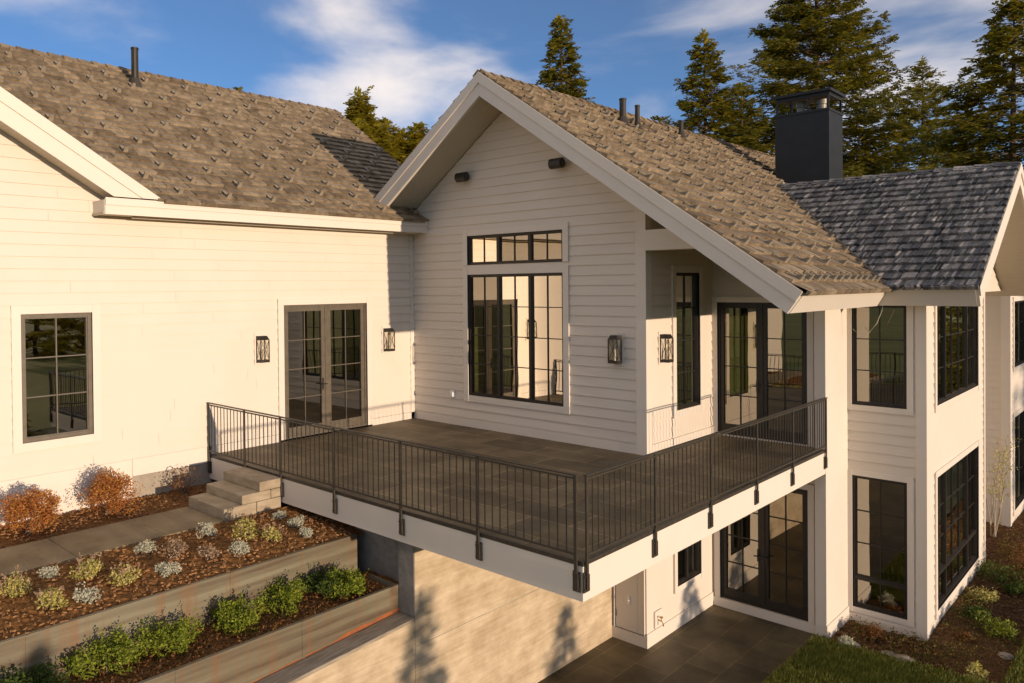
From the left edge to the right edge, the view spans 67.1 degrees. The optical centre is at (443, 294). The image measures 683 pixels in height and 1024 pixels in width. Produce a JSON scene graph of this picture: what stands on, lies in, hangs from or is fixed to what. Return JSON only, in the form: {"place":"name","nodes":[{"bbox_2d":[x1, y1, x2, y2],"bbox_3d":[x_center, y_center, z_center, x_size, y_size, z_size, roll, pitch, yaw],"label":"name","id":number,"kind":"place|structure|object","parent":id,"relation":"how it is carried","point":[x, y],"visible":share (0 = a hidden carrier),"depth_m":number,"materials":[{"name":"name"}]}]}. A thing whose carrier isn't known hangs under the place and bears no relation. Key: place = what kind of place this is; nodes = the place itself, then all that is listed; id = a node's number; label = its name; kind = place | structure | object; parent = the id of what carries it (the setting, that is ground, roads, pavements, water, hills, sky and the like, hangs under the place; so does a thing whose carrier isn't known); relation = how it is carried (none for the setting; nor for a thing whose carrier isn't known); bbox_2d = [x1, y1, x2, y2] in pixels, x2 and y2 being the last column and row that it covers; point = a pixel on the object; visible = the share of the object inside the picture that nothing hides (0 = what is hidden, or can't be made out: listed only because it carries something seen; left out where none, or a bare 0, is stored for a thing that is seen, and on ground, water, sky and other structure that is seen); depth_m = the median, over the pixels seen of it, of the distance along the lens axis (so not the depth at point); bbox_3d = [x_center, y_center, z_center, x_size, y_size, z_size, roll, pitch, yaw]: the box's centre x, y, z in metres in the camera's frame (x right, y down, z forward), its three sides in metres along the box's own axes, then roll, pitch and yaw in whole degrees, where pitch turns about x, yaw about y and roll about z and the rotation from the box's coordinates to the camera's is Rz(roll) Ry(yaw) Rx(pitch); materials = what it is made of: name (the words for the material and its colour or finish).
{"place":"outdoors","nodes":[
{"label":"outdoors","id":0,"kind":"place"},
{"bbox_2d":[0,481,215,548],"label":"garden bed","id":1,"kind":"object","parent":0,"point":[104,519],"visible":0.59,"depth_m":11.83,"materials":[{"name":"brown soil"}]},
{"bbox_2d":[0,486,62,535],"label":"shrub","id":2,"kind":"object","parent":1,"relation":"on","point":[21,508],"visible":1,"depth_m":10.95,"materials":[{"name":"orange plant"}]},
{"bbox_2d":[77,466,145,515],"bbox_3d":[-5.183,3.062,12.006,0.941,0.786,0.993,-1,1,-9],"label":"shrub","id":3,"kind":"object","parent":1,"relation":"on","point":[111,486],"visible":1,"depth_m":11.88,"materials":[{"name":"orange plant"}]},
{"bbox_2d":[159,465,201,493],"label":"shrub","id":4,"kind":"object","parent":1,"relation":"on","point":[178,486],"visible":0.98,"depth_m":13.14,"materials":[{"name":"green plant"}]},
{"bbox_2d":[0,506,222,576],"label":"path","id":5,"kind":"structure","parent":0,"point":[59,549],"depth_m":10.67,"materials":[{"name":"grey concrete"}]},
{"bbox_2d":[0,0,1023,169],"label":"sky","id":6,"kind":"structure","parent":0,"point":[418,56],"materials":[{"name":"blue"}]},
{"bbox_2d":[538,604,813,682],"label":"patio","id":7,"kind":"structure","parent":0,"point":[713,643],"depth_m":13.24,"materials":[{"name":"grey tile"}]},
{"bbox_2d":[830,509,1023,682],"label":"mulch bed","id":8,"kind":"object","parent":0,"point":[994,675],"visible":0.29,"depth_m":14.16,"materials":[{"name":"brown wood"}]},
{"bbox_2d":[836,635,856,647],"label":"garden plant","id":9,"kind":"object","parent":8,"relation":"on","point":[845,639],"visible":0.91,"depth_m":13.54,"materials":[{"name":"white plant"}]},
{"bbox_2d":[862,623,886,641],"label":"garden plant","id":10,"kind":"object","parent":8,"relation":"on","point":[869,630],"visible":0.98,"depth_m":13.83,"materials":[{"name":"brown plant"}]},
{"bbox_2d":[881,650,895,656],"bbox_3d":[7.672,6.194,13.229,0.247,0.087,0.179,0,1,44],"label":"garden rock","id":11,"kind":"object","parent":8,"relation":"on","point":[889,652],"visible":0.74,"depth_m":13.22,"materials":[{"name":"grey stone"}]},
{"bbox_2d":[892,654,914,664],"bbox_3d":[7.767,6.198,12.995,0.356,0.160,0.360,0,1,44],"label":"garden rock","id":12,"kind":"object","parent":8,"relation":"on","point":[904,656],"visible":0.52,"depth_m":12.98,"materials":[{"name":"grey stone"}]},
{"bbox_2d":[953,631,976,642],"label":"garden plant","id":13,"kind":"object","parent":8,"relation":"on","point":[965,636],"visible":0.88,"depth_m":13.71,"materials":[{"name":"brown plant"}]},
{"bbox_2d":[957,604,989,622],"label":"garden plant","id":14,"kind":"object","parent":8,"relation":"on","point":[973,612],"visible":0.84,"depth_m":14.64,"materials":[{"name":"green plant"}]},
{"bbox_2d":[964,660,989,681],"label":"garden plant","id":15,"kind":"object","parent":8,"relation":"on","point":[976,670],"visible":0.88,"depth_m":12.40,"materials":[{"name":"yellow plant"}]},
{"bbox_2d":[968,585,999,603],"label":"garden plant","id":16,"kind":"object","parent":8,"relation":"on","point":[988,597],"visible":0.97,"depth_m":15.47,"materials":[{"name":"yellow plant"}]},
{"bbox_2d":[973,610,1020,643],"bbox_3d":[10.056,6.031,13.957,0.728,0.423,0.574,0,1,44],"label":"garden plant","id":17,"kind":"object","parent":8,"relation":"on","point":[1006,629],"visible":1,"depth_m":13.89,"materials":[{"name":"green plant"}]},
{"bbox_2d":[975,558,1023,583],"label":"garden plant","id":18,"kind":"object","parent":8,"relation":"on","point":[981,570],"visible":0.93,"depth_m":16.57,"materials":[{"name":"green plant"}]},
{"bbox_2d":[986,435,1019,536],"bbox_3d":[13.912,4.850,19.258,0.904,2.572,1.587,0,1,44],"label":"sapling","id":19,"kind":"object","parent":8,"relation":"on","point":[1001,480],"visible":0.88,"depth_m":19.22,"materials":[{"name":"beige plant"}]},
{"bbox_2d":[997,652,1014,659],"bbox_3d":[9.604,6.180,13.111,0.217,0.123,0.229,-1,1,-16],"label":"garden rock","id":20,"kind":"object","parent":8,"relation":"on","point":[1008,656],"visible":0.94,"depth_m":13.06,"materials":[{"name":"grey stone"}]},
{"bbox_2d":[998,577,1023,595],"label":"garden plant","id":21,"kind":"object","parent":8,"relation":"on","point":[1011,587],"visible":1,"depth_m":15.81,"materials":[{"name":"green plant"}]},
{"bbox_2d":[1008,541,1023,568],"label":"garden plant","id":22,"kind":"object","parent":8,"relation":"on","point":[1022,554],"visible":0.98,"depth_m":17.20,"materials":[{"name":"brown plant"}]},
{"bbox_2d":[1007,649,1023,682],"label":"lawn","id":23,"kind":"structure","parent":0,"point":[1017,666],"depth_m":12.62,"materials":[{"name":"plant"}]},
{"bbox_2d":[763,634,1023,682],"bbox_3d":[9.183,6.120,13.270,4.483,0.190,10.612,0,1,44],"label":"grass","id":24,"kind":"structure","parent":23,"relation":"on","point":[823,652],"depth_m":12.59,"materials":[{"name":"green plant"}]},
{"bbox_3d":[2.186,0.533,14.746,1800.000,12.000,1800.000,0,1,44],"label":"ground","id":25,"kind":"structure","parent":0,"visible":0},
{"bbox_2d":[233,86,242,90],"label":"conifer","id":26,"kind":"object","parent":25,"relation":"on","point":[238,88],"visible":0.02,"depth_m":41.86,"materials":[{"name":"green plant"}]},
{"bbox_2d":[353,118,376,140],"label":"conifer","id":27,"kind":"object","parent":25,"relation":"on","point":[366,130],"visible":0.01,"depth_m":26.81,"materials":[{"name":"green plant"}]},
{"bbox_2d":[343,85,394,152],"bbox_3d":[-3.025,-1.105,29.299,7.571,13.646,7.225,0,1,44],"label":"conifer","id":28,"kind":"object","parent":25,"relation":"on","point":[359,106],"visible":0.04,"depth_m":28.87,"materials":[{"name":"green plant"}]},
{"bbox_2d":[370,122,399,162],"bbox_3d":[-2.213,-0.425,28.916,5.912,12.266,6.624,0,1,44],"label":"conifer","id":29,"kind":"object","parent":25,"relation":"on","point":[384,135],"visible":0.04,"depth_m":28.74,"materials":[{"name":"green plant"}]},
{"bbox_2d":[377,117,409,163],"bbox_3d":[-2.132,-0.726,31.147,8.183,12.818,9.204,-1,1,-20],"label":"conifer","id":30,"kind":"object","parent":25,"relation":"on","point":[396,134],"visible":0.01,"depth_m":30.84,"materials":[{"name":"green plant"}]},
{"bbox_2d":[394,127,412,163],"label":"conifer","id":31,"kind":"object","parent":25,"relation":"on","point":[403,132],"visible":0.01,"depth_m":31.06,"materials":[{"name":"green plant"}]},
{"bbox_2d":[396,121,429,164],"bbox_3d":[-1.007,-0.704,31.709,8.809,12.739,8.562,0,1,44],"label":"conifer","id":32,"kind":"object","parent":25,"relation":"on","point":[417,132],"visible":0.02,"depth_m":31.16,"materials":[{"name":"green plant"}]},
{"bbox_2d":[256,502,612,682],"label":"retaining wall","id":33,"kind":"structure","parent":25,"relation":"on","point":[453,621],"depth_m":11.12,"materials":[{"name":"concrete"}]},
{"bbox_2d":[137,574,398,682],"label":"steel planter","id":34,"kind":"object","parent":33,"relation":"on","point":[257,659],"visible":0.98,"depth_m":9.32,"materials":[{"name":"grey metal"}]},
{"bbox_2d":[0,43,1023,648],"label":"house","id":35,"kind":"structure","parent":25,"relation":"on","point":[170,247],"depth_m":14.50,"materials":[{"name":"white paint"}]},
{"bbox_2d":[10,304,101,453],"bbox_3d":[-6.071,1.270,12.051,0.146,2.225,1.317,0,1,44],"label":"window","id":36,"kind":"structure","parent":35,"relation":"in","point":[52,346],"depth_m":12.04,"materials":[{"name":"beige metal"}]},
{"bbox_2d":[129,47,141,86],"bbox_3d":[-6.725,-4.899,16.722,0.388,0.965,0.388,0,1,44],"label":"vent pipe","id":37,"kind":"object","parent":35,"relation":"attached to","point":[134,68],"visible":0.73,"depth_m":16.66,"materials":[{"name":"grey metal"}]},
{"bbox_2d":[254,333,269,364],"bbox_3d":[-3.430,1.030,14.563,0.181,0.600,0.260,0,1,44],"label":"wall lantern","id":38,"kind":"object","parent":35,"relation":"attached to","point":[260,347],"depth_m":14.54,"materials":[{"name":"brown metal"}]},
{"bbox_2d":[277,297,372,439],"bbox_3d":[-2.413,1.437,15.785,0.166,2.760,2.367,0,1,44],"label":"double door","id":39,"kind":"structure","parent":35,"relation":"in","point":[322,342],"depth_m":15.75,"materials":[{"name":"glass"}]},
{"bbox_2d":[382,326,394,353],"bbox_3d":[-1.196,0.984,16.853,0.181,0.600,0.260,0,1,44],"label":"wall lantern","id":40,"kind":"object","parent":35,"relation":"attached to","point":[386,338],"depth_m":16.84,"materials":[{"name":"brown metal"}]},
{"bbox_2d":[450,390,454,397],"bbox_3d":[0.186,2.152,16.663,0.120,0.160,0.055,0,1,44],"label":"outlet cover","id":41,"kind":"object","parent":35,"relation":"attached to","point":[452,393],"visible":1,"depth_m":16.64,"materials":[{"name":"white plastic"}]},
{"bbox_2d":[454,172,469,182],"bbox_3d":[0.409,-2.486,16.216,0.300,0.200,0.250,0,1,44],"label":"outdoor speaker","id":42,"kind":"object","parent":35,"relation":"attached to","point":[462,177],"visible":1,"depth_m":16.12},
{"bbox_2d":[462,222,568,264],"bbox_3d":[1.428,-1.005,15.492,2.718,0.745,0.146,0,1,44],"label":"window","id":43,"kind":"structure","parent":35,"relation":"in","point":[540,245],"depth_m":15.43,"materials":[{"name":"glass"}]},
{"bbox_2d":[463,265,569,413],"bbox_3d":[1.446,0.852,15.511,2.718,2.820,0.146,0,1,44],"label":"window","id":44,"kind":"structure","parent":35,"relation":"in","point":[519,327],"depth_m":15.46,"materials":[{"name":"glass"}]},
{"bbox_2d":[210,418,825,601],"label":"deck","id":45,"kind":"structure","parent":35,"relation":"attached to","point":[542,567],"depth_m":11.30,"materials":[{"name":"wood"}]},
{"bbox_2d":[206,402,580,592],"bbox_3d":[-1.400,2.577,11.066,8.010,1.280,0.050,0,1,44],"label":"deck railing","id":46,"kind":"object","parent":45,"relation":"attached to","point":[576,574],"visible":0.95,"depth_m":10.24,"materials":[{"name":"black metal"}]},
{"bbox_2d":[582,397,827,593],"bbox_3d":[4.187,2.523,10.988,0.050,1.280,7.660,0,1,44],"label":"deck railing","id":47,"kind":"object","parent":45,"relation":"attached to","point":[586,580],"visible":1,"depth_m":10.16,"materials":[{"name":"black metal"}]},
{"bbox_2d":[548,157,564,168],"bbox_3d":[2.155,-2.485,14.512,0.300,0.200,0.250,0,1,44],"label":"outdoor speaker","id":48,"kind":"object","parent":35,"relation":"attached to","point":[555,163],"visible":1,"depth_m":14.41},
{"bbox_2d":[608,332,623,365],"bbox_3d":[3.073,0.975,13.737,0.260,0.600,0.181,0,1,44],"label":"wall lantern","id":49,"kind":"object","parent":35,"relation":"attached to","point":[615,348],"depth_m":13.71,"materials":[{"name":"brown metal"}]},
{"bbox_2d":[618,98,629,125],"bbox_3d":[4.020,-4.044,17.195,0.388,0.705,0.388,0,1,44],"label":"vent pipe","id":50,"kind":"object","parent":35,"relation":"attached to","point":[622,111],"visible":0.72,"depth_m":17.12,"materials":[{"name":"grey metal"}]},
{"bbox_2d":[615,570,643,634],"bbox_3d":[3.323,4.965,13.725,0.612,2.095,0.090,0,1,44],"label":"utility door","id":51,"kind":"structure","parent":35,"relation":"in","point":[627,615],"depth_m":13.71,"materials":[{"name":"grey metal"}]},
{"bbox_2d":[634,105,641,128],"bbox_3d":[4.414,-3.971,17.455,0.284,0.685,0.284,0,1,44],"label":"vent pipe","id":52,"kind":"object","parent":35,"relation":"attached to","point":[637,114],"visible":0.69,"depth_m":17.40,"materials":[{"name":"grey metal"}]},
{"bbox_2d":[654,608,663,628],"bbox_3d":[3.889,5.798,13.707,0.154,0.300,0.260,0,1,44],"label":"hose tap","id":53,"kind":"object","parent":35,"relation":"attached to","point":[658,617],"visible":1,"depth_m":13.69,"materials":[{"name":"white metal"}]},
{"bbox_2d":[658,331,673,364],"bbox_3d":[3.997,0.956,13.755,0.181,0.600,0.260,0,1,44],"label":"wall lantern","id":54,"kind":"object","parent":35,"relation":"attached to","point":[663,352],"depth_m":13.73,"materials":[{"name":"brown metal"}]},
{"bbox_2d":[678,120,685,138],"bbox_3d":[6.015,-4.117,19.411,0.310,0.585,0.310,0,1,44],"label":"vent pipe","id":55,"kind":"object","parent":35,"relation":"attached to","point":[681,129],"visible":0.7,"depth_m":19.35,"materials":[{"name":"grey metal"}]},
{"bbox_2d":[671,265,703,418],"bbox_3d":[4.586,0.858,14.552,0.146,2.813,1.214,0,1,44],"label":"window","id":56,"kind":"structure","parent":35,"relation":"in","point":[685,386],"depth_m":14.63,"materials":[{"name":"glass"}]},
{"bbox_2d":[673,538,703,593],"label":"window","id":57,"kind":"structure","parent":35,"relation":"in","point":[686,562],"depth_m":14.59,"materials":[{"name":"brown metal"}]},
{"bbox_2d":[711,297,813,445],"bbox_3d":[6.076,1.391,14.652,1.920,2.710,0.166,0,1,44],"label":"double door","id":58,"kind":"structure","parent":35,"relation":"in","point":[763,366],"depth_m":14.65,"materials":[{"name":"glass"}]},
{"bbox_2d":[714,484,814,623],"bbox_3d":[6.119,4.735,14.677,1.890,2.540,0.166,0,1,44],"label":"double door","id":59,"kind":"structure","parent":35,"relation":"in","point":[767,555],"depth_m":14.56,"materials":[{"name":"glass"}]},
{"bbox_2d":[853,306,882,334],"bbox_3d":[7.801,0.342,14.082,0.032,0.816,0.532,-1,1,-41],"label":"loose cable","id":60,"kind":"object","parent":35,"relation":"hanging from","point":[874,326],"visible":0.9,"depth_m":14.00,"materials":[{"name":"beige plastic"}]},
{"bbox_2d":[847,306,913,414],"bbox_3d":[8.114,1.127,14.278,1.120,2.098,0.146,0,1,44],"label":"window","id":61,"kind":"structure","parent":35,"relation":"in","point":[880,361],"depth_m":14.27,"materials":[{"name":"brown metal"}]},
{"bbox_2d":[847,469,913,626],"bbox_3d":[8.149,4.668,14.315,1.120,2.703,0.146,0,1,44],"label":"window","id":62,"kind":"structure","parent":35,"relation":"in","point":[881,571],"depth_m":14.30,"materials":[{"name":"glass"}]},
{"bbox_2d":[933,306,979,412],"bbox_3d":[10.467,1.089,15.682,0.146,2.138,4.090,0,1,44],"label":"window","id":63,"kind":"structure","parent":35,"relation":"in","point":[954,334],"depth_m":15.70,"materials":[{"name":"glass"}]},
{"bbox_2d":[934,440,979,619],"bbox_3d":[10.502,4.630,15.719,0.146,2.743,4.090,0,1,44],"label":"window","id":64,"kind":"structure","parent":35,"relation":"in","point":[956,506],"depth_m":15.76,"materials":[{"name":"brown metal"}]},
{"bbox_2d":[1012,296,1023,371],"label":"window","id":65,"kind":"structure","parent":35,"relation":"in","point":[1018,302],"depth_m":21.29,"materials":[{"name":"brown metal"}]},
{"bbox_2d":[1012,406,1023,516],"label":"window","id":66,"kind":"structure","parent":35,"relation":"in","point":[1018,417],"depth_m":21.31,"materials":[{"name":"glass"}]},
{"bbox_2d":[532,13,595,101],"bbox_3d":[5.070,-3.219,33.503,8.731,17.621,10.277,-1,1,-4],"label":"conifer","id":67,"kind":"object","parent":25,"relation":"on","point":[549,76],"visible":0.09,"depth_m":32.58,"materials":[{"name":"green plant"}]},
{"bbox_2d":[650,28,757,149],"bbox_3d":[12.563,-3.549,36.117,11.367,18.070,11.297,-1,1,-33],"label":"conifer","id":68,"kind":"object","parent":25,"relation":"on","point":[719,105],"visible":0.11,"depth_m":35.63,"materials":[{"name":"green plant"}]},
{"bbox_2d":[718,82,774,155],"bbox_3d":[14.847,-2.879,40.706,14.239,16.593,12.245,0,1,44],"label":"conifer","id":69,"kind":"object","parent":25,"relation":"on","point":[742,105],"visible":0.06,"depth_m":39.75,"materials":[{"name":"green plant"}]},
{"bbox_2d":[708,0,961,177],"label":"conifer","id":70,"kind":"object","parent":25,"relation":"on","point":[830,36],"visible":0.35,"depth_m":44.12,"materials":[{"name":"green plant"}]},
{"bbox_2d":[873,55,996,171],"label":"conifer","id":71,"kind":"object","parent":25,"relation":"on","point":[928,123],"visible":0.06,"depth_m":51.73,"materials":[{"name":"green plant"}]},
{"bbox_2d":[890,0,1023,171],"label":"conifer","id":72,"kind":"object","parent":25,"relation":"on","point":[992,64],"visible":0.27,"depth_m":29.67,"materials":[{"name":"green plant"}]},
{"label":"garden soil","id":73,"kind":"structure","parent":0,"visible":0},
{"bbox_2d":[0,530,356,682],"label":"steel planter","id":74,"kind":"object","parent":73,"relation":"on","point":[70,637],"visible":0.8,"depth_m":9.24,"materials":[{"name":"grey metal"}]},
{"bbox_2d":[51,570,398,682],"bbox_3d":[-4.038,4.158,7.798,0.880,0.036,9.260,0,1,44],"label":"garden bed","id":75,"kind":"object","parent":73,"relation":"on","point":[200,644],"visible":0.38,"depth_m":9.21,"materials":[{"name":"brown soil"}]},
{"bbox_2d":[0,657,72,682],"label":"bush","id":76,"kind":"object","parent":75,"relation":"on","point":[35,677],"visible":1,"depth_m":7.94,"materials":[{"name":"green plant"}]},
{"bbox_2d":[56,622,148,680],"bbox_3d":[-3.661,3.924,8.356,0.752,0.545,0.908,0,1,44],"label":"bush","id":77,"kind":"object","parent":75,"relation":"on","point":[123,653],"visible":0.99,"depth_m":8.34,"materials":[{"name":"green plant"}]},
{"bbox_2d":[129,608,204,659],"bbox_3d":[-3.193,3.935,8.884,0.832,0.503,0.810,-1,1,-15],"label":"bush","id":78,"kind":"object","parent":75,"relation":"on","point":[182,635],"visible":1,"depth_m":8.78,"materials":[{"name":"green plant"}]},
{"bbox_2d":[0,483,384,682],"bbox_3d":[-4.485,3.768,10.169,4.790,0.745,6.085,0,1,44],"label":"mulch","id":79,"kind":"object","parent":75,"relation":"on","point":[37,586],"visible":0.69,"depth_m":10.08,"materials":[{"name":"brown wood"}]},
{"bbox_2d":[0,565,31,597],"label":"perennial","id":80,"kind":"object","parent":79,"relation":"on","point":[14,584],"visible":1,"depth_m":8.92,"materials":[{"name":"yellow plant"}]},
{"bbox_2d":[36,566,59,578],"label":"mound plant","id":81,"kind":"object","parent":79,"relation":"on","point":[50,572],"visible":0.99,"depth_m":9.43,"materials":[{"name":"grey plant"}]},
{"bbox_2d":[33,585,68,609],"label":"perennial","id":82,"kind":"object","parent":79,"relation":"on","point":[53,599],"visible":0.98,"depth_m":8.69,"materials":[{"name":"yellow plant"}]},
{"bbox_2d":[68,551,104,580],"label":"perennial","id":83,"kind":"object","parent":79,"relation":"on","point":[94,565],"visible":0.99,"depth_m":9.44,"materials":[{"name":"yellow plant"}]},
{"bbox_2d":[72,581,102,604],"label":"mound plant","id":84,"kind":"object","parent":79,"relation":"on","point":[85,594],"visible":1,"depth_m":8.89,"materials":[{"name":"grey plant"}]},
{"bbox_2d":[108,560,141,587],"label":"perennial","id":85,"kind":"object","parent":79,"relation":"on","point":[122,576],"visible":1,"depth_m":9.34,"materials":[{"name":"yellow plant"}]},
{"bbox_2d":[133,539,158,554],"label":"mound plant","id":86,"kind":"object","parent":79,"relation":"on","point":[146,547],"visible":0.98,"depth_m":10.23,"materials":[{"name":"grey plant"}]},
{"bbox_2d":[154,561,181,576],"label":"mound plant","id":87,"kind":"object","parent":79,"relation":"on","point":[165,569],"visible":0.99,"depth_m":9.69,"materials":[{"name":"grey plant"}]},
{"bbox_2d":[157,536,186,559],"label":"dry perennial","id":88,"kind":"object","parent":79,"relation":"on","point":[176,549],"visible":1,"depth_m":10.22,"materials":[{"name":"beige plant"}]},
{"bbox_2d":[194,522,217,537],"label":"mound plant","id":89,"kind":"object","parent":79,"relation":"on","point":[207,528],"visible":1,"depth_m":10.94,"materials":[{"name":"grey plant"}]},
{"bbox_2d":[195,544,221,559],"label":"dry perennial","id":90,"kind":"object","parent":79,"relation":"on","point":[210,552],"visible":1,"depth_m":10.23,"materials":[{"name":"beige plant"}]},
{"bbox_2d":[227,538,249,556],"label":"mound plant","id":91,"kind":"object","parent":79,"relation":"on","point":[243,547],"visible":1,"depth_m":10.36,"materials":[{"name":"grey plant"}]},
{"bbox_2d":[231,513,261,540],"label":"perennial","id":92,"kind":"object","parent":79,"relation":"on","point":[246,531],"visible":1,"depth_m":10.99,"materials":[{"name":"yellow plant"}]},
{"bbox_2d":[261,522,284,541],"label":"perennial","id":93,"kind":"object","parent":79,"relation":"on","point":[271,531],"visible":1,"depth_m":10.90,"materials":[{"name":"yellow plant"}]},
{"bbox_2d":[271,510,286,519],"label":"mound plant","id":94,"kind":"object","parent":79,"relation":"on","point":[278,514],"visible":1,"depth_m":11.76,"materials":[{"name":"grey plant"}]},
{"bbox_2d":[286,514,304,526],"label":"mound plant","id":95,"kind":"object","parent":79,"relation":"on","point":[295,523],"visible":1,"depth_m":11.46,"materials":[{"name":"grey plant"}]},
{"bbox_2d":[299,525,312,537],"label":"mound plant","id":96,"kind":"object","parent":79,"relation":"on","point":[305,531],"visible":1,"depth_m":11.11,"materials":[{"name":"grey plant"}]},
{"bbox_2d":[210,591,267,635],"bbox_3d":[-2.512,3.938,9.467,0.733,0.474,0.656,-1,1,-25],"label":"bush","id":97,"kind":"object","parent":75,"relation":"on","point":[233,610],"visible":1,"depth_m":9.40,"materials":[{"name":"green plant"}]},
{"bbox_2d":[257,573,306,617],"bbox_3d":[-2.117,3.927,10.052,0.648,0.474,0.767,-1,1,1],"label":"bush","id":98,"kind":"object","parent":75,"relation":"on","point":[283,595],"visible":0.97,"depth_m":10.02,"materials":[{"name":"green plant"}]},
{"bbox_2d":[300,564,346,599],"bbox_3d":[-1.611,3.922,10.498,0.740,0.465,0.712,0,1,16],"label":"bush","id":99,"kind":"object","parent":75,"relation":"on","point":[315,580],"visible":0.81,"depth_m":10.38,"materials":[{"name":"green plant"}]},
{"bbox_2d":[320,566,368,599],"bbox_3d":[-1.339,3.928,10.505,0.658,0.445,0.677,-1,1,-18],"label":"bush","id":100,"kind":"object","parent":75,"relation":"on","point":[354,583],"visible":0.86,"depth_m":10.36,"materials":[{"name":"green plant"}]},
{"bbox_2d":[189,467,280,521],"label":"garden steps","id":101,"kind":"structure","parent":73,"relation":"on","point":[234,494],"depth_m":12.07,"materials":[{"name":"stone"}]}
]}

